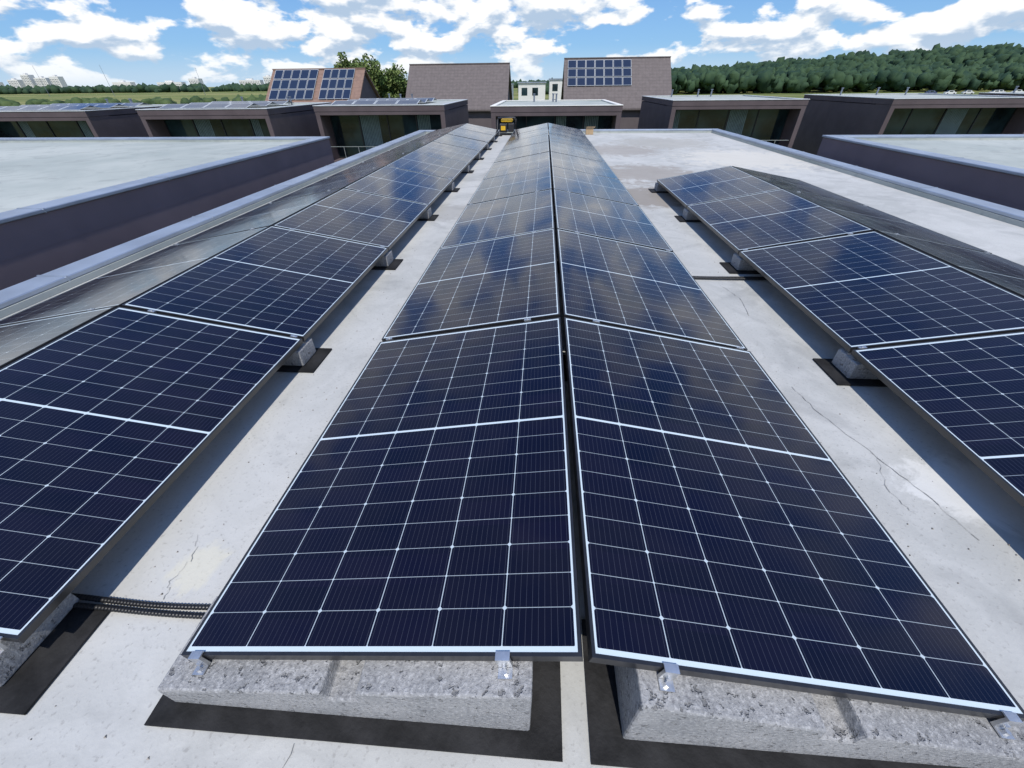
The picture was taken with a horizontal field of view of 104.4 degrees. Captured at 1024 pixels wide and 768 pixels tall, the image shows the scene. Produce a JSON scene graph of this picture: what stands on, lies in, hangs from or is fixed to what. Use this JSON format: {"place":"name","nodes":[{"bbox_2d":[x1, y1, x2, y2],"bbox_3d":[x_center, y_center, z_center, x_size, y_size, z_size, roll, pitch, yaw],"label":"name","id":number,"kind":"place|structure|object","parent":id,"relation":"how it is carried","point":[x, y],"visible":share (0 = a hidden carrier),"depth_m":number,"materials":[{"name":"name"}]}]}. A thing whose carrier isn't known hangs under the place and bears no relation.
{"place":"outdoors","nodes":[
{"label":"outdoors","id":0,"kind":"place"},
{"bbox_2d":[4,106,147,110],"bbox_3d":[-36.695,-23.606,34.039,10.320,0.001,10.320,2,37,3],"label":"roof surface","id":1,"kind":"object","parent":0,"point":[80,109],"visible":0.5,"depth_m":32.77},
{"bbox_2d":[0,103,150,109],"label":"rooftop solar array","id":2,"kind":"object","parent":1,"relation":"on","point":[71,106],"visible":1,"depth_m":31.58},
{"bbox_2d":[0,153,334,289],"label":"walls","id":3,"kind":"structure","parent":0,"point":[22,268],"depth_m":5.88,"materials":[{"name":"paint"}]},
{"bbox_2d":[0,142,292,212],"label":"roof surface","id":4,"kind":"object","parent":3,"relation":"on","point":[32,173],"depth_m":8.27,"materials":[{"name":"concrete"}]},
{"bbox_2d":[0,139,331,261],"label":"parapet","id":5,"kind":"structure","parent":3,"relation":"on","point":[19,237],"depth_m":5.86,"materials":[{"name":"paint"}]},
{"bbox_2d":[0,136,329,223],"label":"metal coping","id":6,"kind":"object","parent":5,"relation":"on","point":[18,214],"visible":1,"depth_m":6.88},
{"bbox_2d":[174,104,303,108],"bbox_3d":[-22.228,-23.175,33.167,9.320,0.001,10.320,2,37,3],"label":"roof surface","id":7,"kind":"object","parent":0,"point":[271,106],"visible":0.4,"depth_m":32.88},
{"bbox_2d":[160,101,292,107],"bbox_3d":[-22.840,-22.855,32.391,6.890,0.220,7.300,2,37,3],"label":"rooftop solar array","id":8,"kind":"object","parent":7,"relation":"on","point":[229,104],"visible":1,"depth_m":30.16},
{"bbox_2d":[361,76,376,97],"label":"walls","id":9,"kind":"structure","parent":0,"point":[367,91],"depth_m":43.62,"materials":[{"name":"brick"}]},
{"bbox_2d":[265,69,379,102],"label":"roof","id":10,"kind":"structure","parent":9,"relation":"on","point":[357,83],"depth_m":41.96,"materials":[{"name":"ceramic"}]},
{"bbox_2d":[268,69,318,99],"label":"rooftop solar array","id":11,"kind":"object","parent":10,"relation":"on","point":[304,75],"visible":1,"depth_m":42.06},
{"bbox_2d":[318,69,354,98],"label":"rooftop solar array","id":12,"kind":"object","parent":10,"relation":"on","point":[330,93],"visible":1,"depth_m":41.77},
{"bbox_2d":[468,89,509,127],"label":"walls","id":13,"kind":"structure","parent":0,"point":[481,118],"depth_m":45.93,"materials":[{"name":"brick"}]},
{"bbox_2d":[405,64,511,110],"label":"roof","id":14,"kind":"structure","parent":13,"relation":"on","point":[482,87],"depth_m":46.06,"materials":[{"name":"brown tile"}]},
{"bbox_2d":[0,87,1010,104],"bbox_3d":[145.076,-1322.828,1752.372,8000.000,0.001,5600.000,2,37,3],"label":"ground","id":15,"kind":"structure","parent":0,"point":[22,99],"depth_m":409.57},
{"bbox_2d":[0,113,148,136],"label":"walls","id":16,"kind":"structure","parent":15,"relation":"on","point":[126,125],"depth_m":31.15,"materials":[{"name":"paint"}]},
{"bbox_2d":[0,121,93,137],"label":"glazing","id":17,"kind":"structure","parent":16,"relation":"attached to","point":[11,129],"depth_m":31.83,"materials":[{"name":"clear glass"}]},
{"bbox_2d":[0,107,159,117],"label":"parapet","id":18,"kind":"structure","parent":16,"relation":"on","point":[70,113],"depth_m":29.76,"materials":[{"name":"paint"}]},
{"bbox_2d":[0,94,266,105],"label":"hedgerow","id":19,"kind":"object","parent":15,"relation":"on","point":[155,100],"visible":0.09,"depth_m":177.69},
{"bbox_2d":[140,110,320,136],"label":"walls","id":20,"kind":"structure","parent":15,"relation":"on","point":[298,124],"depth_m":30.40,"materials":[{"name":"paint"}]},
{"bbox_2d":[164,119,270,136],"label":"glazing","id":21,"kind":"structure","parent":20,"relation":"attached to","point":[232,128],"depth_m":30.96,"materials":[{"name":"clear glass"}]},
{"bbox_2d":[136,103,331,115],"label":"parapet","id":22,"kind":"structure","parent":20,"relation":"on","point":[222,111],"depth_m":28.99,"materials":[{"name":"paint"}]},
{"bbox_2d":[0,79,548,93],"bbox_3d":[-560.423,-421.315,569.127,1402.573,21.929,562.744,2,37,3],"label":"tree line","id":23,"kind":"object","parent":15,"relation":"on","point":[121,88],"visible":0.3,"depth_m":677.06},
{"bbox_2d":[334,52,385,94],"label":"deciduous tree","id":24,"kind":"object","parent":15,"relation":"on","point":[342,62],"visible":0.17,"depth_m":52.02,"materials":[{"name":"green plant"}]},
{"bbox_2d":[369,58,407,97],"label":"deciduous tree","id":25,"kind":"object","parent":15,"relation":"on","point":[395,83],"visible":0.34,"depth_m":54.22,"materials":[{"name":"green plant"}]},
{"bbox_2d":[315,105,468,161],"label":"walls","id":26,"kind":"structure","parent":15,"relation":"on","point":[454,116],"depth_m":31.32,"materials":[{"name":"paint"}]},
{"bbox_2d":[330,115,441,156],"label":"glazing","id":27,"kind":"structure","parent":26,"relation":"attached to","point":[347,130],"depth_m":32.42,"materials":[{"name":"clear glass"}]},
{"bbox_2d":[313,100,467,111],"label":"parapet","id":28,"kind":"structure","parent":26,"relation":"on","point":[387,108],"depth_m":30.19,"materials":[{"name":"paint"}]},
{"bbox_2d":[491,112,621,128],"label":"walls","id":29,"kind":"structure","parent":15,"relation":"on","point":[615,122],"depth_m":28.46,"materials":[{"name":"paint"}]},
{"bbox_2d":[499,116,611,129],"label":"glazing","id":30,"kind":"structure","parent":29,"relation":"attached to","point":[604,122],"depth_m":30.08,"materials":[{"name":"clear glass"}]},
{"bbox_2d":[491,100,622,111],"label":"parapet","id":31,"kind":"structure","parent":29,"relation":"on","point":[559,109],"depth_m":28.20,"materials":[{"name":"paint"}]},
{"bbox_2d":[638,101,806,147],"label":"walls","id":32,"kind":"structure","parent":15,"relation":"on","point":[656,116],"depth_m":32.29,"materials":[{"name":"paint"}]},
{"bbox_2d":[642,95,808,105],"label":"parapet","id":33,"kind":"structure","parent":32,"relation":"on","point":[728,102],"depth_m":30.94,"materials":[{"name":"paint"}]},
{"bbox_2d":[673,109,788,143],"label":"glazing","id":34,"kind":"structure","parent":32,"relation":"attached to","point":[769,125],"depth_m":33.04,"materials":[{"name":"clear glass"}]},
{"bbox_2d":[671,42,1023,93],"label":"forest","id":35,"kind":"object","parent":15,"relation":"on","point":[937,68],"visible":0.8,"depth_m":283.14,"materials":[{"name":"plant"}]},
{"bbox_2d":[792,100,1023,154],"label":"walls","id":36,"kind":"structure","parent":15,"relation":"on","point":[820,118],"depth_m":34.02,"materials":[{"name":"paint"}]},
{"bbox_2d":[804,94,1023,104],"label":"parapet","id":37,"kind":"structure","parent":36,"relation":"on","point":[929,101],"depth_m":29.75,"materials":[{"name":"paint"}]},
{"bbox_2d":[882,108,1015,134],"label":"glazing","id":38,"kind":"structure","parent":36,"relation":"attached to","point":[987,121],"depth_m":31.70,"materials":[{"name":"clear glass"}]},
{"bbox_2d":[0,133,1023,767],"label":"roof surface","id":39,"kind":"object","parent":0,"point":[216,503],"visible":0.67,"depth_m":1.76,"materials":[{"name":"concrete"}]},
{"bbox_2d":[0,608,109,714],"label":"rubber mat","id":40,"kind":"object","parent":39,"relation":"on","point":[26,685],"visible":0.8,"depth_m":1.26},
{"bbox_2d":[0,593,78,686],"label":"ballast block","id":41,"kind":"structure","parent":40,"relation":"on","point":[14,656],"depth_m":1.26,"materials":[{"name":"concrete"}]},
{"bbox_2d":[73,602,204,618],"bbox_3d":[-1.230,0.788,1.373,1.047,0.020,0.028,2,37,3],"label":"corrugated conduit","id":42,"kind":"object","parent":39,"relation":"on","point":[129,610],"visible":0.42,"depth_m":1.37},
{"bbox_2d":[72,593,209,609],"bbox_3d":[-1.229,0.772,1.394,1.048,0.020,0.032,2,37,3],"label":"corrugated conduit","id":43,"kind":"object","parent":39,"relation":"on","point":[126,602],"visible":0.41,"depth_m":1.39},
{"bbox_2d":[276,348,331,372],"bbox_3d":[-1.848,-0.178,2.668,1.190,0.008,0.280,2,37,3],"label":"rubber mat","id":44,"kind":"object","parent":39,"relation":"on","point":[314,362],"visible":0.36,"depth_m":2.58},
{"bbox_2d":[147,309,315,365],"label":"ballast block","id":45,"kind":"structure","parent":44,"relation":"on","point":[303,353],"depth_m":2.56,"materials":[{"name":"concrete"}]},
{"bbox_2d":[0,307,302,642],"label":"solar panel","id":46,"kind":"object","parent":45,"relation":"on","point":[114,422],"visible":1,"depth_m":1.78,"materials":[{"name":"blue glass"}]},
{"bbox_2d":[144,661,562,761],"bbox_3d":[-0.446,0.887,1.244,1.190,0.008,0.360,2,37,3],"label":"rubber mat","id":47,"kind":"object","parent":39,"relation":"on","point":[541,739],"visible":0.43,"depth_m":1.12,"materials":[{"name":"rubber"}]},
{"bbox_2d":[157,596,532,730],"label":"ballast block","id":48,"kind":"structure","parent":47,"relation":"on","point":[497,693],"depth_m":1.06,"materials":[{"name":"concrete"}]},
{"bbox_2d":[181,317,582,661],"bbox_3d":[-0.329,0.204,1.732,1.134,0.033,1.722,-6,36,9],"label":"solar panel","id":49,"kind":"object","parent":48,"relation":"on","point":[422,510],"visible":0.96,"depth_m":1.34,"materials":[{"name":"blue glass"}]},
{"bbox_2d":[371,259,402,269],"bbox_3d":[-1.733,-1.230,4.051,1.190,0.008,0.280,2,37,3],"label":"rubber mat","id":50,"kind":"object","parent":39,"relation":"on","point":[394,264],"visible":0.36,"depth_m":3.96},
{"bbox_2d":[290,228,393,266],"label":"ballast block","id":51,"kind":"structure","parent":50,"relation":"on","point":[386,259],"depth_m":3.94,"materials":[{"name":"concrete"}]},
{"bbox_2d":[122,226,387,340],"bbox_3d":[-1.842,-0.908,3.216,1.134,0.033,1.722,10,37,-3],"label":"solar panel","id":52,"kind":"object","parent":51,"relation":"on","point":[282,281],"visible":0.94,"depth_m":2.98,"materials":[{"name":"blue glass"}]},
{"bbox_2d":[273,188,428,250],"bbox_3d":[-1.728,-1.959,4.600,1.134,0.033,1.722,10,37,-3],"label":"solar panel","id":53,"kind":"object","parent":51,"relation":"on","point":[363,217],"visible":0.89,"depth_m":4.44,"materials":[{"name":"blue glass"}]},
{"bbox_2d":[444,188,459,191],"bbox_3d":[-1.504,-3.335,6.818,1.190,0.008,0.280,2,37,3],"label":"rubber mat","id":54,"kind":"object","parent":39,"relation":"on","point":[456,190],"visible":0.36,"depth_m":6.74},
{"bbox_2d":[398,168,454,190],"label":"ballast block","id":55,"kind":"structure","parent":54,"relation":"on","point":[451,187],"depth_m":6.70,"materials":[{"name":"concrete"}]},
{"bbox_2d":[344,166,452,206],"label":"solar panel","id":56,"kind":"object","parent":55,"relation":"on","point":[406,185],"visible":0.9,"depth_m":5.85,"materials":[{"name":"blue glass"}]},
{"bbox_2d":[0,131,1023,318],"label":"membrane upstand","id":57,"kind":"object","parent":39,"relation":"on","point":[30,301],"visible":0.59,"depth_m":5.41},
{"bbox_2d":[675,216,701,221],"bbox_3d":[2.778,-2.166,5.214,1.190,0.008,0.280,2,37,3],"label":"rubber mat","id":58,"kind":"object","parent":39,"relation":"on","point":[680,218],"visible":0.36,"depth_m":5.16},
{"bbox_2d":[682,191,767,219],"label":"ballast block","id":59,"kind":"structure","parent":58,"relation":"on","point":[687,214],"depth_m":5.15,"materials":[{"name":"concrete"}]},
{"bbox_2d":[657,166,781,207],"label":"solar panel","id":60,"kind":"object","parent":59,"relation":"on","point":[716,184],"visible":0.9,"depth_m":5.63,"materials":[{"name":"blue glass"}]},
{"bbox_2d":[720,262,759,273],"bbox_3d":[2.663,-1.113,3.830,1.190,0.008,0.280,2,37,3],"label":"rubber mat","id":61,"kind":"object","parent":39,"relation":"on","point":[729,267],"visible":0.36,"depth_m":3.79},
{"bbox_2d":[731,233,852,270],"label":"ballast block","id":62,"kind":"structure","parent":61,"relation":"on","point":[738,262],"depth_m":3.77,"materials":[{"name":"concrete"}]},
{"bbox_2d":[687,189,872,253],"bbox_3d":[2.769,-1.840,4.372,1.134,0.032,1.722,-6,36,10],"label":"solar panel","id":63,"kind":"object","parent":62,"relation":"on","point":[764,219],"visible":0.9,"depth_m":4.19,"materials":[{"name":"blue glass"}]},
{"bbox_2d":[739,231,1023,351],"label":"solar panel","id":64,"kind":"object","parent":62,"relation":"on","point":[851,292],"visible":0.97,"depth_m":2.77,"materials":[{"name":"blue glass"}]},
{"bbox_2d":[581,619,965,767],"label":"rubber mat","id":65,"kind":"object","parent":39,"relation":"on","point":[610,745],"visible":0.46,"depth_m":1.07,"materials":[{"name":"rubber"}]},
{"bbox_2d":[614,662,1023,767],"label":"ballast block","id":66,"kind":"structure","parent":65,"relation":"on","point":[668,703],"depth_m":0.98,"materials":[{"name":"concrete"}]},
{"bbox_2d":[563,317,1023,721],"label":"solar panel","id":67,"kind":"object","parent":66,"relation":"on","point":[731,527],"visible":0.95,"depth_m":1.26,"materials":[{"name":"blue glass"}]},
{"bbox_2d":[813,358,886,386],"bbox_3d":[2.549,-0.061,2.447,1.190,0.008,0.280,2,37,3],"label":"rubber mat","id":68,"kind":"object","parent":39,"relation":"on","point":[832,371],"visible":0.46,"depth_m":2.41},
{"bbox_2d":[832,346,879,379],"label":"ballast block","id":69,"kind":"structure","parent":68,"relation":"on","point":[846,363],"depth_m":2.40,"materials":[{"name":"concrete"}]},
{"bbox_2d":[0,0,1023,86],"label":"sky","id":70,"kind":"structure","parent":0,"point":[148,42],"materials":[{"name":"blue"}]},
{"bbox_2d":[620,110,639,128],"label":"walls","id":71,"kind":"structure","parent":0,"point":[629,119],"depth_m":45.03,"materials":[{"name":"brick"}]},
{"bbox_2d":[561,57,671,109],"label":"roof","id":72,"kind":"structure","parent":71,"relation":"on","point":[651,76],"depth_m":44.71,"materials":[{"name":"brown tile"}]},
{"bbox_2d":[568,59,631,85],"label":"rooftop solar array","id":73,"kind":"object","parent":72,"relation":"on","point":[596,77],"visible":1,"depth_m":45.01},
{"bbox_2d":[817,152,1023,210],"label":"walls","id":74,"kind":"structure","parent":0,"point":[977,195],"depth_m":7.39,"materials":[{"name":"paint"}]},
{"bbox_2d":[818,137,1023,204],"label":"parapet","id":75,"kind":"structure","parent":74,"relation":"on","point":[1000,185],"depth_m":7.37,"materials":[{"name":"paint"}]},
{"bbox_2d":[822,134,1023,176],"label":"metal coping","id":76,"kind":"object","parent":75,"relation":"on","point":[972,163],"visible":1,"depth_m":8.58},
{"bbox_2d":[867,140,1023,168],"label":"roof surface","id":77,"kind":"object","parent":74,"relation":"on","point":[1010,153],"depth_m":8.76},
{"bbox_3d":[1.267,-2.927,6.455,10.640,0.355,20.100,2,37,3],"label":"parapet","id":78,"kind":"object","parent":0,"visible":0},
{"bbox_2d":[0,129,1023,309],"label":"metal coping","id":79,"kind":"object","parent":78,"relation":"on","point":[18,292],"visible":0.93,"depth_m":5.33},
{"bbox_3d":[-0.320,-0.128,2.579,1.190,0.008,0.280,2,37,3],"label":"rubber mat","id":80,"kind":"object","parent":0,"visible":0},
{"bbox_2d":[386,318,530,340],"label":"ballast block","id":81,"kind":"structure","parent":80,"relation":"on","point":[525,320],"depth_m":2.36,"materials":[{"name":"concrete"}]},
{"bbox_2d":[382,228,559,341],"bbox_3d":[-0.215,-0.856,3.120,1.134,0.033,1.722,-6,36,10],"label":"solar panel","id":82,"kind":"object","parent":81,"relation":"on","point":[513,279],"visible":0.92,"depth_m":2.87,"materials":[{"name":"blue glass"}]},
{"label":"rubber mat","id":83,"kind":"object","parent":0,"visible":0},
{"bbox_3d":[1.012,-1.281,3.791,1.050,0.335,0.180,2,37,3],"label":"ballast block","id":84,"kind":"object","parent":83,"relation":"on","visible":0},
{"bbox_2d":[556,229,747,349],"bbox_3d":[0.918,-0.816,3.057,1.134,0.032,1.722,10,37,-3],"label":"solar panel","id":85,"kind":"object","parent":84,"relation":"on","point":[605,281],"visible":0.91,"depth_m":2.81,"materials":[{"name":"blue glass"}]},
{"bbox_3d":[-2.838,-2.463,5.405,1.050,0.335,0.180,2,37,3],"label":"ballast block","id":86,"kind":"object","parent":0,"visible":0},
{"bbox_2d":[267,166,383,203],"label":"solar panel","id":87,"kind":"object","parent":86,"relation":"on","point":[334,183],"visible":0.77,"depth_m":5.92,"materials":[{"name":"blue glass"}]},
{"bbox_3d":[0.152,-4.477,8.012,1.050,0.335,0.180,2,37,3],"label":"ballast block","id":88,"kind":"object","parent":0,"visible":0},
{"bbox_2d":[484,152,549,178],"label":"solar panel","id":89,"kind":"object","parent":88,"relation":"on","point":[520,164],"visible":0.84,"depth_m":7.17,"materials":[{"name":"blue glass"}]},
{"bbox_3d":[1.241,-3.386,6.558,1.050,0.335,0.180,2,37,3],"label":"ballast block","id":90,"kind":"object","parent":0,"visible":0},
{"bbox_2d":[550,151,617,178],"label":"solar panel","id":91,"kind":"object","parent":90,"relation":"on","point":[584,165],"visible":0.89,"depth_m":7.11,"materials":[{"name":"blue glass"}]},
{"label":"rubber mat","id":92,"kind":"object","parent":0,"visible":0},
{"bbox_3d":[-0.077,-2.373,5.245,1.050,0.335,0.180,2,37,3],"label":"ballast block","id":93,"kind":"object","parent":92,"relation":"on","visible":0},
{"bbox_2d":[439,189,554,248],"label":"solar panel","id":94,"kind":"object","parent":93,"relation":"on","point":[508,216],"visible":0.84,"depth_m":4.34,"materials":[{"name":"blue glass"}]},
{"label":"rubber mat","id":95,"kind":"object","parent":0,"visible":0},
{"bbox_3d":[1.126,-2.334,5.175,1.050,0.335,0.180,2,37,3],"label":"ballast block","id":96,"kind":"object","parent":95,"relation":"on","visible":0},
{"bbox_2d":[551,166,638,205],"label":"solar panel","id":97,"kind":"object","parent":96,"relation":"on","point":[592,185],"visible":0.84,"depth_m":5.69,"materials":[{"name":"blue glass"}]},
{"bbox_2d":[553,189,672,251],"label":"solar panel","id":98,"kind":"object","parent":96,"relation":"on","point":[606,219],"visible":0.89,"depth_m":4.26,"materials":[{"name":"blue glass"}]},
{"bbox_3d":[3.880,-1.214,3.659,1.050,0.335,0.180,2,37,3],"label":"ballast block","id":99,"kind":"object","parent":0,"visible":0},
{"bbox_2d":[784,189,991,253],"bbox_3d":[3.901,-1.803,4.306,1.134,0.034,1.722,10,37,-3],"label":"solar panel","id":100,"kind":"object","parent":99,"relation":"on","point":[874,219],"visible":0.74,"depth_m":4.13,"materials":[{"name":"blue glass"}]},
{"bbox_2d":[877,230,1023,297],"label":"solar panel","id":101,"kind":"object","parent":99,"relation":"on","point":[1003,273],"visible":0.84,"depth_m":3.15,"materials":[{"name":"blue glass"}]},
{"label":"rubber mat","id":102,"kind":"object","parent":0,"visible":0},
{"bbox_3d":[-3.228,0.656,1.305,1.050,0.336,0.260,2,37,3],"label":"ballast block","id":103,"kind":"object","parent":102,"relation":"on","visible":0},
{"bbox_2d":[0,306,115,368],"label":"solar panel","id":104,"kind":"object","parent":103,"relation":"on","point":[19,340],"visible":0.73,"depth_m":2.33,"materials":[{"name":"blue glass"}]},
{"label":"rubber mat","id":105,"kind":"object","parent":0,"visible":0},
{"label":"ballast block","id":106,"kind":"object","parent":105,"relation":"on","visible":0},
{"bbox_2d":[0,226,268,325],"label":"solar panel","id":107,"kind":"object","parent":106,"relation":"on","point":[118,287],"visible":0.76,"depth_m":3.07,"materials":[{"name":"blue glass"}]},
{"bbox_2d":[173,188,341,244],"bbox_3d":[-2.860,-1.996,4.666,1.134,0.032,1.722,-6,36,9],"label":"solar panel","id":108,"kind":"object","parent":106,"relation":"on","point":[269,214],"visible":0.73,"depth_m":4.50,"materials":[{"name":"glass"}]},
{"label":"rubber mat","id":109,"kind":"object","parent":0,"visible":0},
{"bbox_2d":[462,165,469,171],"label":"ballast block","id":110,"kind":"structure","parent":109,"relation":"on","point":[467,169],"depth_m":8.09,"materials":[{"name":"concrete"}]},
{"bbox_2d":[386,151,468,180],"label":"solar panel","id":111,"kind":"object","parent":110,"relation":"on","point":[428,164],"visible":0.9,"depth_m":7.26,"materials":[{"name":"blue glass"}]},
{"bbox_2d":[414,141,479,162],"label":"solar panel","id":112,"kind":"object","parent":110,"relation":"on","point":[450,151],"visible":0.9,"depth_m":8.67,"materials":[{"name":"blue glass"}]},
{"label":"rubber mat","id":113,"kind":"object","parent":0,"visible":0},
{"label":"ballast block","id":114,"kind":"object","parent":113,"relation":"on","visible":0},
{"bbox_2d":[851,331,1023,506],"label":"solar panel","id":115,"kind":"object","parent":114,"relation":"on","point":[965,396],"visible":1,"depth_m":1.99,"materials":[{"name":"blue glass"}]},
{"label":"rubber mat","id":116,"kind":"object","parent":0,"visible":0},
{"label":"ballast block","id":117,"kind":"object","parent":116,"relation":"on","visible":0},
{"bbox_2d":[732,166,866,205],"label":"solar panel","id":118,"kind":"object","parent":117,"relation":"on","point":[787,183],"visible":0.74,"depth_m":5.56,"materials":[{"name":"glass"}]},
{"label":"ballast block","id":119,"kind":"object","parent":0,"visible":0},
{"bbox_2d":[467,166,551,204],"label":"solar panel","id":120,"kind":"object","parent":119,"relation":"on","point":[513,184],"visible":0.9,"depth_m":5.75,"materials":[{"name":"blue glass"}]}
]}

